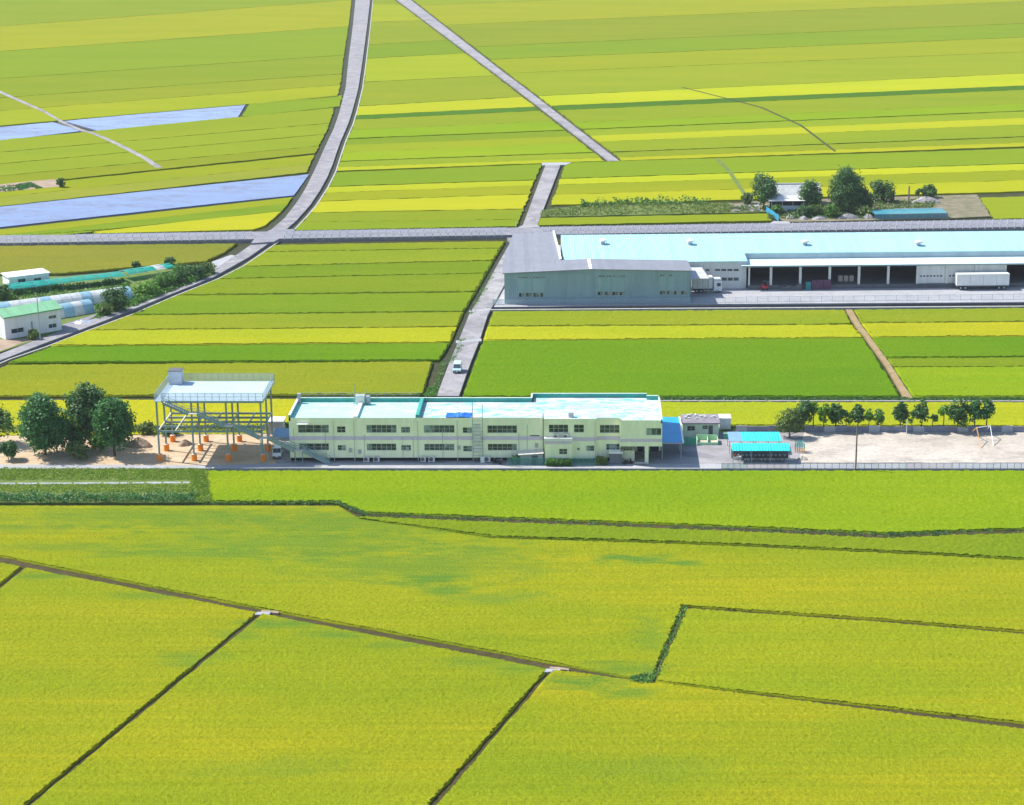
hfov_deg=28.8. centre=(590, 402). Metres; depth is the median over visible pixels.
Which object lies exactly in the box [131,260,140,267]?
shrub
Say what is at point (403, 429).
window
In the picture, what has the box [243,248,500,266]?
rice field
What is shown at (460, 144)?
rice field
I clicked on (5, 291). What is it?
shrub
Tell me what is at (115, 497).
weeds
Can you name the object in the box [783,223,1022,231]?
guard rail
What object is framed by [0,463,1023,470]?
service lane
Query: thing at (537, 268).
grey warehouse
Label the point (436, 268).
rice field
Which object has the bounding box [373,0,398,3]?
rice field
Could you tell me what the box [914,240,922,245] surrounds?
roof ventilator
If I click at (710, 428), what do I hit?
door
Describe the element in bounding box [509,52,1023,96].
rice field
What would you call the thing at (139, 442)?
dirt pile
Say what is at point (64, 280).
net house
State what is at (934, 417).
yard tree
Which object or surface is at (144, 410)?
rice field
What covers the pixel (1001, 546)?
rice field
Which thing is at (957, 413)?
yard tree
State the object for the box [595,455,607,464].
hedge
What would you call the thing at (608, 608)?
rice field
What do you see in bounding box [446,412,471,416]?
tarpaulin
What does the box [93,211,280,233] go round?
rice field
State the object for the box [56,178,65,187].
garden tree
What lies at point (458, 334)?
ditch mud
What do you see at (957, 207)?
farm ground
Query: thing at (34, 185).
weeds
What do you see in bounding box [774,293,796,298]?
concrete patch
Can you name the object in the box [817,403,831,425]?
yard tree
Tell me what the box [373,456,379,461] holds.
air conditioner
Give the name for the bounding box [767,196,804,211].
open shed
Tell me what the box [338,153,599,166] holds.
rice field
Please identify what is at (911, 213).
long blue-roofed shed
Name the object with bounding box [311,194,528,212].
rice field
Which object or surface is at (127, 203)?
paddy water
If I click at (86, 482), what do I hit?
mulch strip
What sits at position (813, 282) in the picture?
pallet stack
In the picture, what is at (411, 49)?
rice field
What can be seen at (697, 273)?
side canopy
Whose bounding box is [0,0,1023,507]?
ground
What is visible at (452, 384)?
farm lane
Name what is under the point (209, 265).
shrub
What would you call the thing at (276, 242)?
concrete lip
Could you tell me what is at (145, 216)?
rice field
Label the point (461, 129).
rice field
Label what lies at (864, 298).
fence
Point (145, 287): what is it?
shrub
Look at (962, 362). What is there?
rice field
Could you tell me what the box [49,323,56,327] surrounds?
window
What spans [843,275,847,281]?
boxed pallet
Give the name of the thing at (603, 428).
window
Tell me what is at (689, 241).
roof ventilator
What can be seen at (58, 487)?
weeds
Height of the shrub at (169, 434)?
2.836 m
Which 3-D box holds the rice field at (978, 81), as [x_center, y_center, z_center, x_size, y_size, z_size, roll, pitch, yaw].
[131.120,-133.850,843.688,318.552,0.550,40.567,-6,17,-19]
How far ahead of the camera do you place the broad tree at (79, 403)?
349.15 m
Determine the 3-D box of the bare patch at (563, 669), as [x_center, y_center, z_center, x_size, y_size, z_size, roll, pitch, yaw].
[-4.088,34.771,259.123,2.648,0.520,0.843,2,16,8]
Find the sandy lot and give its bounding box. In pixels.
[0,433,275,464]
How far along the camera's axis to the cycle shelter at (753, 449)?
344.17 m
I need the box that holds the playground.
[799,431,1023,462]
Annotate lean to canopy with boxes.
[272,428,288,437]
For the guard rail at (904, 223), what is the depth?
544.76 m
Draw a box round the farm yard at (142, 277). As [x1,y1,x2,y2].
[0,266,196,353]
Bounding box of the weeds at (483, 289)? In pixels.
[468,272,493,313]
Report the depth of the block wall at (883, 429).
360.14 m
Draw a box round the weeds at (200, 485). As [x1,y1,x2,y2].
[187,468,212,502]
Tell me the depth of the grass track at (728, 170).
625.42 m
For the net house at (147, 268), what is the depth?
483.95 m
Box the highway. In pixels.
[0,220,1023,245]
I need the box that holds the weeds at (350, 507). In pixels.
[205,499,1023,536]
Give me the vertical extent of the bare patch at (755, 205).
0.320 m
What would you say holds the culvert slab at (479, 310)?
on the farm lane at (452, 384)
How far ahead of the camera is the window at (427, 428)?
342.12 m
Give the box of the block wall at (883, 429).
[736,426,1023,431]
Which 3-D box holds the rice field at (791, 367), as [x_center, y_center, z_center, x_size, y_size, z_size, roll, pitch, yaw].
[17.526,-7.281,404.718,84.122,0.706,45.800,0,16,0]
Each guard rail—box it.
[0,234,37,238]
[6,235,244,243]
[76,231,251,237]
[284,232,502,239]
[286,227,505,234]
[524,227,773,234]
[542,223,774,230]
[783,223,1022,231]
[792,219,1023,226]
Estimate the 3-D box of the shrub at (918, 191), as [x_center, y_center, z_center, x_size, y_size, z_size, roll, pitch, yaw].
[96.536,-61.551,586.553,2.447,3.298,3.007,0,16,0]
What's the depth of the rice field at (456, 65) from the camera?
903.14 m
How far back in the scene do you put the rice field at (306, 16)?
1093.51 m
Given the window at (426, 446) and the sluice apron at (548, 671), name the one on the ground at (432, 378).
the sluice apron at (548, 671)
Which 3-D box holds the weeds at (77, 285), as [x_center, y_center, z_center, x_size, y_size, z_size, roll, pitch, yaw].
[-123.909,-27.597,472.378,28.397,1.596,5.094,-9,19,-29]
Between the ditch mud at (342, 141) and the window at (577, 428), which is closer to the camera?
the window at (577, 428)
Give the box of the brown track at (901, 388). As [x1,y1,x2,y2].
[846,309,912,398]
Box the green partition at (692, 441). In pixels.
[683,438,695,444]
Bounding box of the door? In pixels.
[708,425,712,434]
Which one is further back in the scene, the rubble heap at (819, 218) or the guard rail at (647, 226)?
the rubble heap at (819, 218)
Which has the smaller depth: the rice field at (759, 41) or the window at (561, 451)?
the window at (561, 451)
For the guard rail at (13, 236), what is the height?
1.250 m
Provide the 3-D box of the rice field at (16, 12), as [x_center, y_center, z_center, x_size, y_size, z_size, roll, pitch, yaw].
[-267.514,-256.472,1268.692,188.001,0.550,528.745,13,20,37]
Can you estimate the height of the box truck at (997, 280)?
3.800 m
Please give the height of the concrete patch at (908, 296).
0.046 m
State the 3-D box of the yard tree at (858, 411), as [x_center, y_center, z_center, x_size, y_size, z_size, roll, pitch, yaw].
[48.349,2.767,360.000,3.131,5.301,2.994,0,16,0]
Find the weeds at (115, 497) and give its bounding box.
[0,488,197,502]
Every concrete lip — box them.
[0,1,372,362]
[490,306,1023,311]
[660,400,1023,401]
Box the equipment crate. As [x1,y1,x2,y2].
[796,284,801,289]
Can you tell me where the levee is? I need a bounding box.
[0,505,1023,804]
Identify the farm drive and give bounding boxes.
[771,221,789,222]
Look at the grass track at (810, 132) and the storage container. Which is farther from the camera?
the grass track at (810, 132)
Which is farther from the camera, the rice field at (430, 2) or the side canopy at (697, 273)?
the rice field at (430, 2)
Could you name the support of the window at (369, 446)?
in the school building at (412, 428)
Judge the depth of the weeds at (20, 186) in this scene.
604.01 m
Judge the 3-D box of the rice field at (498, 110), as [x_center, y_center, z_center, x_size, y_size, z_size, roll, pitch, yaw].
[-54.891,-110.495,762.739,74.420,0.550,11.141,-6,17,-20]
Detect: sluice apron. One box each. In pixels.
[255,612,270,615]
[544,669,559,673]
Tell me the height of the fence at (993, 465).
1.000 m
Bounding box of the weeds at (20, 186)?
[0,183,29,190]
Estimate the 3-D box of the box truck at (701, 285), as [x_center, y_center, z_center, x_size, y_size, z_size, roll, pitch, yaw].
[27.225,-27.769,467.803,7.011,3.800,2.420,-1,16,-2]
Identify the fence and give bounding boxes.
[493,297,690,304]
[507,458,544,464]
[572,458,594,464]
[693,294,1013,302]
[722,463,746,468]
[766,206,778,220]
[952,463,1021,468]
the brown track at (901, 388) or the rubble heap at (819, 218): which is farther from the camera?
the rubble heap at (819, 218)
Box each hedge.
[545,458,571,466]
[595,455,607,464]
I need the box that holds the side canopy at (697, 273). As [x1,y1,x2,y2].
[690,267,708,296]
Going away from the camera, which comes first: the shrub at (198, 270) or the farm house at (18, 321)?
the farm house at (18, 321)
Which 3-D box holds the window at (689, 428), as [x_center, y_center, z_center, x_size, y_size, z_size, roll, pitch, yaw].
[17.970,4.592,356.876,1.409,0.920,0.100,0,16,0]
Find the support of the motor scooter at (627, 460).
on the service lane at (595, 467)
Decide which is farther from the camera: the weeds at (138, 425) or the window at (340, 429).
the weeds at (138, 425)
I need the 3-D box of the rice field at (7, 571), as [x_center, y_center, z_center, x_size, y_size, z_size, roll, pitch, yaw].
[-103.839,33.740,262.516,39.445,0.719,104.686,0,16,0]
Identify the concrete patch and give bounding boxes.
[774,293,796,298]
[803,294,826,297]
[866,291,925,300]
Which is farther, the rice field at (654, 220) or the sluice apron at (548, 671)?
the rice field at (654, 220)
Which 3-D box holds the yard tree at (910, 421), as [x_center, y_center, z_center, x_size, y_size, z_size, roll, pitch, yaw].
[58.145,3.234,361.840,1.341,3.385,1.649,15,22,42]
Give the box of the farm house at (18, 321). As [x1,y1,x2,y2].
[0,300,62,339]
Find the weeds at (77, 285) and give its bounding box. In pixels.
[10,278,126,295]
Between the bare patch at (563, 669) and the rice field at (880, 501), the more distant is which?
the rice field at (880, 501)
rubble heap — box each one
[812,216,826,219]
[837,213,858,218]
[863,214,873,218]
[911,196,940,203]
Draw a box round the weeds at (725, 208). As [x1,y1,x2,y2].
[540,201,729,215]
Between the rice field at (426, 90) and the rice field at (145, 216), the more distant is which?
the rice field at (426, 90)
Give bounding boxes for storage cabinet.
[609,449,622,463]
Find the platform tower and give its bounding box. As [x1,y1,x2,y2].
[154,368,330,463]
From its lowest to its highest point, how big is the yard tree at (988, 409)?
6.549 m
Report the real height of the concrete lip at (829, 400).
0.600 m
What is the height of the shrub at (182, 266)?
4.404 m
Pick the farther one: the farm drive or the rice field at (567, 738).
the farm drive
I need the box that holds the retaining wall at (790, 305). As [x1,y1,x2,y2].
[486,302,1023,308]
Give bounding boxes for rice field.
[0,0,342,25]
[0,0,351,50]
[0,27,348,78]
[0,55,343,97]
[0,74,341,110]
[0,85,340,126]
[0,108,333,151]
[0,123,328,163]
[0,134,323,175]
[0,146,318,183]
[0,155,313,196]
[0,164,309,206]
[0,197,291,234]
[0,243,237,275]
[0,361,432,398]
[0,399,295,435]
[0,505,1023,678]
[0,562,21,584]
[0,567,255,804]
[7,203,287,234]
[8,343,450,364]
[10,228,106,235]
[31,613,547,804]
[49,327,456,346]
[89,312,463,330]
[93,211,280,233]
[132,292,475,314]
[177,273,485,295]
[206,470,1023,533]
[219,261,493,278]
[242,95,342,116]
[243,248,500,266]
[265,241,504,251]
[295,219,518,230]
[303,209,523,221]
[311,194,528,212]
[320,185,532,200]
[325,180,534,192]
[329,164,540,186]
[337,158,603,171]
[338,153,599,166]
[340,143,592,161]
[343,136,580,151]
[346,131,571,144]
[348,121,564,138]
[351,111,551,129]
[355,107,539,118]
[356,97,534,115]
[358,516,1023,559]
[359,76,521,105]
[364,53,494,81]
[367,40,463,58]
[369,20,446,44]
[371,4,420,21]
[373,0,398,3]
[413,0,543,4]
[420,0,1023,25]
[437,669,1023,804]
[446,2,1023,46]
[463,338,900,398]
[474,24,1023,59]
[483,324,862,340]
[488,309,852,326]
[491,37,1023,73]
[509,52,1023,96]
[538,213,771,226]
[539,73,1023,106]
[551,180,1023,206]
[552,86,1023,110]
[555,170,1023,194]
[558,90,1023,123]
[559,164,1023,183]
[561,148,1023,178]
[574,104,1023,129]
[583,111,1023,136]
[591,118,1023,142]
[599,124,1023,152]
[613,137,1023,158]
[620,143,1023,160]
[655,608,1023,724]
[661,401,1023,427]
[854,308,1023,324]
[862,322,1023,337]
[872,336,1023,359]
[888,357,1023,367]
[894,366,1023,398]
[980,196,1023,219]
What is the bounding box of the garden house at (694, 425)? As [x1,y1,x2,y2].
[681,413,719,436]
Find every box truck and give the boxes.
[691,275,721,292]
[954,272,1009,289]
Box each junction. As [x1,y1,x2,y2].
[251,229,294,245]
[518,225,539,227]
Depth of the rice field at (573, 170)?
647.99 m
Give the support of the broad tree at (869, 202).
on the farm ground at (957, 207)
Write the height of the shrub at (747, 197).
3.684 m
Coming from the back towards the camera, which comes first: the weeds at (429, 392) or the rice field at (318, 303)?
the rice field at (318, 303)
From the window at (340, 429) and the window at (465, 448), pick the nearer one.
the window at (340, 429)
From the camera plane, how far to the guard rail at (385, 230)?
533.76 m
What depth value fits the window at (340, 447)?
343.04 m
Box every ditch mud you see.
[0,0,372,364]
[233,0,354,255]
[436,241,508,391]
[788,305,1023,306]
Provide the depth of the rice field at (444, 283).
475.17 m
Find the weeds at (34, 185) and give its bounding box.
[24,182,42,188]
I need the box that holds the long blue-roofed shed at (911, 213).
[872,208,947,218]
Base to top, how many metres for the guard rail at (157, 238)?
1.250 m
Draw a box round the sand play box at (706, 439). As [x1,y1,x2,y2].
[696,435,717,444]
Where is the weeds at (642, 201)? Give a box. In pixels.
[580,194,710,206]
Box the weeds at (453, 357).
[448,338,465,362]
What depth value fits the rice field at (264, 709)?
242.26 m
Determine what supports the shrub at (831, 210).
on the farm ground at (957, 207)
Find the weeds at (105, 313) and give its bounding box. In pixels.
[94,299,136,317]
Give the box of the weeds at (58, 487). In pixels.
[0,482,196,492]
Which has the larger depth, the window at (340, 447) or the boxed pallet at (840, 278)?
the boxed pallet at (840, 278)
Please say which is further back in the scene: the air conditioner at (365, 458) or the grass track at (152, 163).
the grass track at (152, 163)
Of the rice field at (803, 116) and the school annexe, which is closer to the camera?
the school annexe
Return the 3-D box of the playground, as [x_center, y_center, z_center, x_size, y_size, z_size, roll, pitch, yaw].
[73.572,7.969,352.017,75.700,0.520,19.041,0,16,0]
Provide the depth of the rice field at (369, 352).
413.06 m
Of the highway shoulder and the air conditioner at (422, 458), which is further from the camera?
the highway shoulder
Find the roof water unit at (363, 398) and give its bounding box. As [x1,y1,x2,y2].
[353,387,370,404]
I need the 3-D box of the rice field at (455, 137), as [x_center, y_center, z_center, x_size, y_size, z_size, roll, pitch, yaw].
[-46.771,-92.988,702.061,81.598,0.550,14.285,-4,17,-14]
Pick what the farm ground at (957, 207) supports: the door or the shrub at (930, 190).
the shrub at (930, 190)
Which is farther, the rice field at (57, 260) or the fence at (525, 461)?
the rice field at (57, 260)
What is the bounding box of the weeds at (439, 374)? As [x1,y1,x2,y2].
[432,361,446,389]
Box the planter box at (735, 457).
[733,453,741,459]
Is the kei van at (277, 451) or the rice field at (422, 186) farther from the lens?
the rice field at (422, 186)
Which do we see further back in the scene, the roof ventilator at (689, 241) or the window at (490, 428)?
the roof ventilator at (689, 241)
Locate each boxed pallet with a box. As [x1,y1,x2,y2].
[837,275,842,281]
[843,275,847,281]
[848,275,853,281]
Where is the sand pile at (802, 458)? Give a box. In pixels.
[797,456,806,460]
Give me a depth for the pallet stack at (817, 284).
470.44 m
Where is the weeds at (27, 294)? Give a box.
[0,282,129,299]
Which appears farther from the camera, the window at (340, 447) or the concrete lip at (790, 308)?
the concrete lip at (790, 308)
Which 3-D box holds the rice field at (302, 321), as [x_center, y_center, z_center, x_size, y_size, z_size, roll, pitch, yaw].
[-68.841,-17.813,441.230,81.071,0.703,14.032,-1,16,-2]
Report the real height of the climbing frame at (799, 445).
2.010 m
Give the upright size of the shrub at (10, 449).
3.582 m
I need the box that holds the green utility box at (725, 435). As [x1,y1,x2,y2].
[723,432,728,438]
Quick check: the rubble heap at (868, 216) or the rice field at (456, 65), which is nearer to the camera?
the rubble heap at (868, 216)
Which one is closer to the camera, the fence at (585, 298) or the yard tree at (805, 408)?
the yard tree at (805, 408)
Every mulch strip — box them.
[39,482,71,484]
[74,482,100,483]
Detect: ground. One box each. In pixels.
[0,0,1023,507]
[728,194,990,222]
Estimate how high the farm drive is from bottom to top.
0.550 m
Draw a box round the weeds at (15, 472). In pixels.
[0,466,197,480]
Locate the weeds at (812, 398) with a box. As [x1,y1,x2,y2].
[497,396,1023,400]
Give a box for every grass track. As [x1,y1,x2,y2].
[0,91,46,111]
[44,112,160,167]
[682,87,835,151]
[715,158,745,194]
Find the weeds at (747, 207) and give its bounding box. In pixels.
[729,204,768,211]
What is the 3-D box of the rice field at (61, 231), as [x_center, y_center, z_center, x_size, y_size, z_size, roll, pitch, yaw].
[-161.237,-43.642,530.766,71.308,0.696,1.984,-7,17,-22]
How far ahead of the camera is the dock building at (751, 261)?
478.19 m
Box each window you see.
[11,327,23,333]
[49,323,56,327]
[298,425,328,432]
[299,443,328,449]
[337,426,344,432]
[338,445,345,449]
[366,425,396,432]
[367,444,395,449]
[401,427,409,432]
[401,445,410,449]
[424,425,453,432]
[424,444,453,449]
[463,427,471,432]
[463,446,471,450]
[487,425,516,432]
[488,444,516,449]
[549,425,567,431]
[559,449,566,453]
[574,425,583,431]
[586,446,593,450]
[600,425,618,432]
[606,444,619,449]
[623,447,631,450]
[638,446,643,450]
[646,428,660,434]
[650,446,658,450]
[687,426,694,430]
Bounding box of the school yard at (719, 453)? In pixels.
[276,432,803,463]
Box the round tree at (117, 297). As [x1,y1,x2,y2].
[99,285,130,310]
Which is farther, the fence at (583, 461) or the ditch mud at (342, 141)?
the ditch mud at (342, 141)
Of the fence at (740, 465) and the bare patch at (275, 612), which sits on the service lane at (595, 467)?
the fence at (740, 465)
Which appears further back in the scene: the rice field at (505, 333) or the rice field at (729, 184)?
the rice field at (729, 184)
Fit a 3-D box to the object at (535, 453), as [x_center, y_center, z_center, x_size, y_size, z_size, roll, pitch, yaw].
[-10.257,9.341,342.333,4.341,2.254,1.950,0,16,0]
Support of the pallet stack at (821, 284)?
on the warehouse yard at (732, 296)
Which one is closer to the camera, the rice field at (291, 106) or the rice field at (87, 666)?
the rice field at (87, 666)
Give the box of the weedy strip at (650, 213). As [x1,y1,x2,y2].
[541,203,765,217]
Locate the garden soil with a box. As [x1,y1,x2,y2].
[0,179,58,191]
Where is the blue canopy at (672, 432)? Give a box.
[661,417,683,458]
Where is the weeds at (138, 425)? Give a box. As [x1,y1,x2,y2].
[2,423,285,432]
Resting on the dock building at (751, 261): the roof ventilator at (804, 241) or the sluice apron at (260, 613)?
the roof ventilator at (804, 241)
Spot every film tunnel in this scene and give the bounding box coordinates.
[0,286,132,307]
[59,299,94,317]
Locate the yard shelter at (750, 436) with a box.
[727,432,780,452]
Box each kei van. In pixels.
[272,444,282,457]
[452,360,461,372]
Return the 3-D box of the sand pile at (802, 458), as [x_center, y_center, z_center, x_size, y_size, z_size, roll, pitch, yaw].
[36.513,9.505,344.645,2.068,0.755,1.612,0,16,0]
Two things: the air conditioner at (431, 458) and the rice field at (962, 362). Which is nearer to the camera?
the air conditioner at (431, 458)
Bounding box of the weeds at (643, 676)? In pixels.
[630,671,654,682]
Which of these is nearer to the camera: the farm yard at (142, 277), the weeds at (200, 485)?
the weeds at (200, 485)
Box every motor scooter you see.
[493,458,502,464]
[622,458,632,464]
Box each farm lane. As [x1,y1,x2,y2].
[397,0,618,160]
[437,247,507,396]
[523,165,560,224]
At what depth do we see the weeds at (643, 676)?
255.62 m
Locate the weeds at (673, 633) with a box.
[652,606,687,679]
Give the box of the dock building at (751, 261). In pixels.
[561,231,1023,289]
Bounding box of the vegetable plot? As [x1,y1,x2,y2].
[0,469,206,504]
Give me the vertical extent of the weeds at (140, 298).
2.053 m
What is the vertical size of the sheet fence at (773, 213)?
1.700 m
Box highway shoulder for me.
[15,220,967,235]
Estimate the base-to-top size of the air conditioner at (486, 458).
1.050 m
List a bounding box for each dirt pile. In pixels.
[124,437,152,448]
[178,439,191,446]
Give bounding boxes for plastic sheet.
[74,320,92,323]
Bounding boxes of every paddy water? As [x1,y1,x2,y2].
[0,122,80,139]
[0,174,308,227]
[64,105,245,130]
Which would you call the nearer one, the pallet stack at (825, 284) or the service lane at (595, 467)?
the service lane at (595, 467)
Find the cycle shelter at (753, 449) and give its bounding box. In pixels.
[731,443,789,462]
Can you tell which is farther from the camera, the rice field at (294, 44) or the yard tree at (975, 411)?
the rice field at (294, 44)
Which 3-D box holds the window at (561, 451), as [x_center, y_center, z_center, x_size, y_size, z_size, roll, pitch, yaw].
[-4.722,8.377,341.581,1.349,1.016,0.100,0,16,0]
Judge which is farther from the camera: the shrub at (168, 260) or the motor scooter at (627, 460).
the shrub at (168, 260)
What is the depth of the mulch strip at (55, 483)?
332.12 m
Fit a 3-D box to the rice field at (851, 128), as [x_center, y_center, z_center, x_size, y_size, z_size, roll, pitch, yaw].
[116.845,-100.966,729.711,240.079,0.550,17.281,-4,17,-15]
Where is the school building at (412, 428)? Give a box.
[288,392,662,462]
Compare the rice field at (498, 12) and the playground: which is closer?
the playground
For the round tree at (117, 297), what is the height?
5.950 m
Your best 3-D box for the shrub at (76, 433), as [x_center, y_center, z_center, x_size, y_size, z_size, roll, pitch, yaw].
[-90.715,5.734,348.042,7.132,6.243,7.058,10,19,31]
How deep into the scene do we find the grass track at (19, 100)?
794.10 m
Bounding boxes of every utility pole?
[36,296,40,339]
[855,424,857,470]
[907,186,909,206]
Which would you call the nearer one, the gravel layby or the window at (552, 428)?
the window at (552, 428)
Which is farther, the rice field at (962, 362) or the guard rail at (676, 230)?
the guard rail at (676, 230)
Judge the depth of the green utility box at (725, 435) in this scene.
355.98 m
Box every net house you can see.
[4,271,125,292]
[119,263,173,279]
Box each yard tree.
[775,407,806,437]
[793,399,814,425]
[811,401,818,427]
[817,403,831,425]
[827,402,846,430]
[844,410,852,430]
[851,404,866,423]
[864,408,874,425]
[873,408,884,425]
[891,402,909,425]
[907,412,914,425]
[911,399,929,425]
[930,414,938,425]
[937,405,949,425]
[944,397,972,428]
[967,397,984,425]
[980,397,995,425]
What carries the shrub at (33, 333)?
on the farm yard at (142, 277)
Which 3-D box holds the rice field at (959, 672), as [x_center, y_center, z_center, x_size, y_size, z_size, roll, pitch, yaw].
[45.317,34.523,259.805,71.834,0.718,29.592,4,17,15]
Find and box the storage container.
[718,414,730,428]
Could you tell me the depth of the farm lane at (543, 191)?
592.84 m
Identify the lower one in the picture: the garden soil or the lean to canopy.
the lean to canopy
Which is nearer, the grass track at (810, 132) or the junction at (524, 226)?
the junction at (524, 226)
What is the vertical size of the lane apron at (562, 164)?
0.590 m
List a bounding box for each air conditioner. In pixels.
[363,456,368,461]
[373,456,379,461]
[420,456,425,461]
[428,456,434,461]
[484,456,490,461]
[553,433,558,437]
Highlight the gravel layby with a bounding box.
[212,255,233,268]
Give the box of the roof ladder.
[472,402,483,462]
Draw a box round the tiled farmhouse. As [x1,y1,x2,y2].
[767,183,821,205]
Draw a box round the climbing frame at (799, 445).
[795,440,804,452]
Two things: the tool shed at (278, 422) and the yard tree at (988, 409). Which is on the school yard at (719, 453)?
the tool shed at (278, 422)
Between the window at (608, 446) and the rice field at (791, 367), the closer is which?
the window at (608, 446)
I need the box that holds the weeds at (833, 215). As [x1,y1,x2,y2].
[786,211,872,218]
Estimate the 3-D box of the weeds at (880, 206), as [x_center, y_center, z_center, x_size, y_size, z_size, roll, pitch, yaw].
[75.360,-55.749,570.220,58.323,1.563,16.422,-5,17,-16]
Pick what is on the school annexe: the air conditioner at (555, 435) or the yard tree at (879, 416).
the air conditioner at (555, 435)
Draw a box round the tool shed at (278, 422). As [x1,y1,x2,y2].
[268,417,285,438]
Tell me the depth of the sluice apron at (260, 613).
277.02 m
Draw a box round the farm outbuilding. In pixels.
[0,268,49,289]
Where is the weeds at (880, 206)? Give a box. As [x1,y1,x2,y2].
[766,198,935,218]
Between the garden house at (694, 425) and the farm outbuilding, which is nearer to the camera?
the garden house at (694, 425)
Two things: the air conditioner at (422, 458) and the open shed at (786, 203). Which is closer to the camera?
the air conditioner at (422, 458)
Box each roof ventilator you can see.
[599,238,606,244]
[686,239,693,244]
[801,239,808,245]
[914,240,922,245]
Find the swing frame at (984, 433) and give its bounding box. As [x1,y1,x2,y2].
[971,425,993,446]
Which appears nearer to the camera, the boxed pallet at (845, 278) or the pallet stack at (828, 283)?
the pallet stack at (828, 283)
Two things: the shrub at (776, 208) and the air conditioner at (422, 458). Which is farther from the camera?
the shrub at (776, 208)
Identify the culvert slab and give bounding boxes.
[456,339,481,344]
[469,309,489,313]
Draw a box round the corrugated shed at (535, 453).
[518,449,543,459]
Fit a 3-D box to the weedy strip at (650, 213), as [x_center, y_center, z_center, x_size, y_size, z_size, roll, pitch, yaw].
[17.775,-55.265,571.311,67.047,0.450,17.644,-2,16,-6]
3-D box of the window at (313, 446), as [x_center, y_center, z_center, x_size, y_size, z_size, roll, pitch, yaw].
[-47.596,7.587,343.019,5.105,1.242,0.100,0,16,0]
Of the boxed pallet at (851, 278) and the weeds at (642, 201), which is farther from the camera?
the weeds at (642, 201)
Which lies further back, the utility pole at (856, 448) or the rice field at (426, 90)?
the rice field at (426, 90)
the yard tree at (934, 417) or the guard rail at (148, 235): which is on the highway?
the guard rail at (148, 235)
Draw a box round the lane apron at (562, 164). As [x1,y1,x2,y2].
[542,162,571,166]
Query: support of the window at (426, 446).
in the school building at (412, 428)
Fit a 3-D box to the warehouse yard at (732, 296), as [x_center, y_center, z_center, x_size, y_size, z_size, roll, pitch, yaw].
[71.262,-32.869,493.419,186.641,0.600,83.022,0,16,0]
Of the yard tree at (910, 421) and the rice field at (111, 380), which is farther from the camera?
the rice field at (111, 380)
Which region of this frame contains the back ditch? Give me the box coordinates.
[719,428,1001,431]
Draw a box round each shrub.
[0,283,11,298]
[0,440,18,459]
[27,328,38,339]
[57,417,94,450]
[65,438,88,459]
[89,432,108,452]
[95,301,114,315]
[130,280,159,296]
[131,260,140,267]
[136,419,153,434]
[151,272,177,286]
[161,423,178,436]
[164,257,176,267]
[171,262,188,273]
[171,268,187,283]
[184,264,205,277]
[196,261,217,272]
[740,192,752,203]
[771,204,784,212]
[796,205,814,216]
[809,203,821,213]
[822,203,838,216]
[856,204,873,216]
[915,188,922,197]
[921,184,936,196]
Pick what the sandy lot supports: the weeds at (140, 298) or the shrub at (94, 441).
the shrub at (94, 441)
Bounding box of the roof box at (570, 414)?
[568,412,573,417]
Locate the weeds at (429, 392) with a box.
[422,386,437,396]
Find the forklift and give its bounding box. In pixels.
[761,280,768,289]
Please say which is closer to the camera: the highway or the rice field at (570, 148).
the highway
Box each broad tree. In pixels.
[0,404,17,436]
[17,391,74,454]
[61,380,113,435]
[88,395,138,455]
[749,171,778,207]
[796,178,823,206]
[824,164,869,211]
[854,187,876,207]
[869,179,896,201]
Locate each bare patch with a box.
[0,337,42,350]
[62,315,95,329]
[261,610,278,614]
[550,666,568,670]
[733,203,763,210]
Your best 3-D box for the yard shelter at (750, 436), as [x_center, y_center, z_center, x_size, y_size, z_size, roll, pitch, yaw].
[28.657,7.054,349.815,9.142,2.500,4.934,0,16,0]
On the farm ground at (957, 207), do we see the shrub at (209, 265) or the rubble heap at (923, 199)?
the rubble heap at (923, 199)
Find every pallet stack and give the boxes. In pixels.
[805,281,810,289]
[811,279,815,289]
[815,279,819,289]
[819,279,823,289]
[823,279,826,289]
[827,279,830,288]
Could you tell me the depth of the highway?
534.85 m
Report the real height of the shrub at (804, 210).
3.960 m
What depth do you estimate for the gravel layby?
502.51 m
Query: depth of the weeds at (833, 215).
558.57 m
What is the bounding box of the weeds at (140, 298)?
[132,269,214,306]
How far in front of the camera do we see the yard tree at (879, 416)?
359.89 m
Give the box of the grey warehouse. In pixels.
[503,231,691,303]
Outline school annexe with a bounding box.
[544,436,571,463]
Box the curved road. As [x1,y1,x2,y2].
[0,0,369,361]
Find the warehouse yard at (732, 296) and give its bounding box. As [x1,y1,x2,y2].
[494,245,1023,306]
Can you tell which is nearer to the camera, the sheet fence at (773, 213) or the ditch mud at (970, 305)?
the ditch mud at (970, 305)
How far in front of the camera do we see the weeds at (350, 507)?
312.86 m
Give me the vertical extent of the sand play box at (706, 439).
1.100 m
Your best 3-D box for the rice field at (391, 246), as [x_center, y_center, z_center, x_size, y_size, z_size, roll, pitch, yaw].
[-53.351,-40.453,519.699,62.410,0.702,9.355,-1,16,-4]
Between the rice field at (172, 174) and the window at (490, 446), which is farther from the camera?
the rice field at (172, 174)

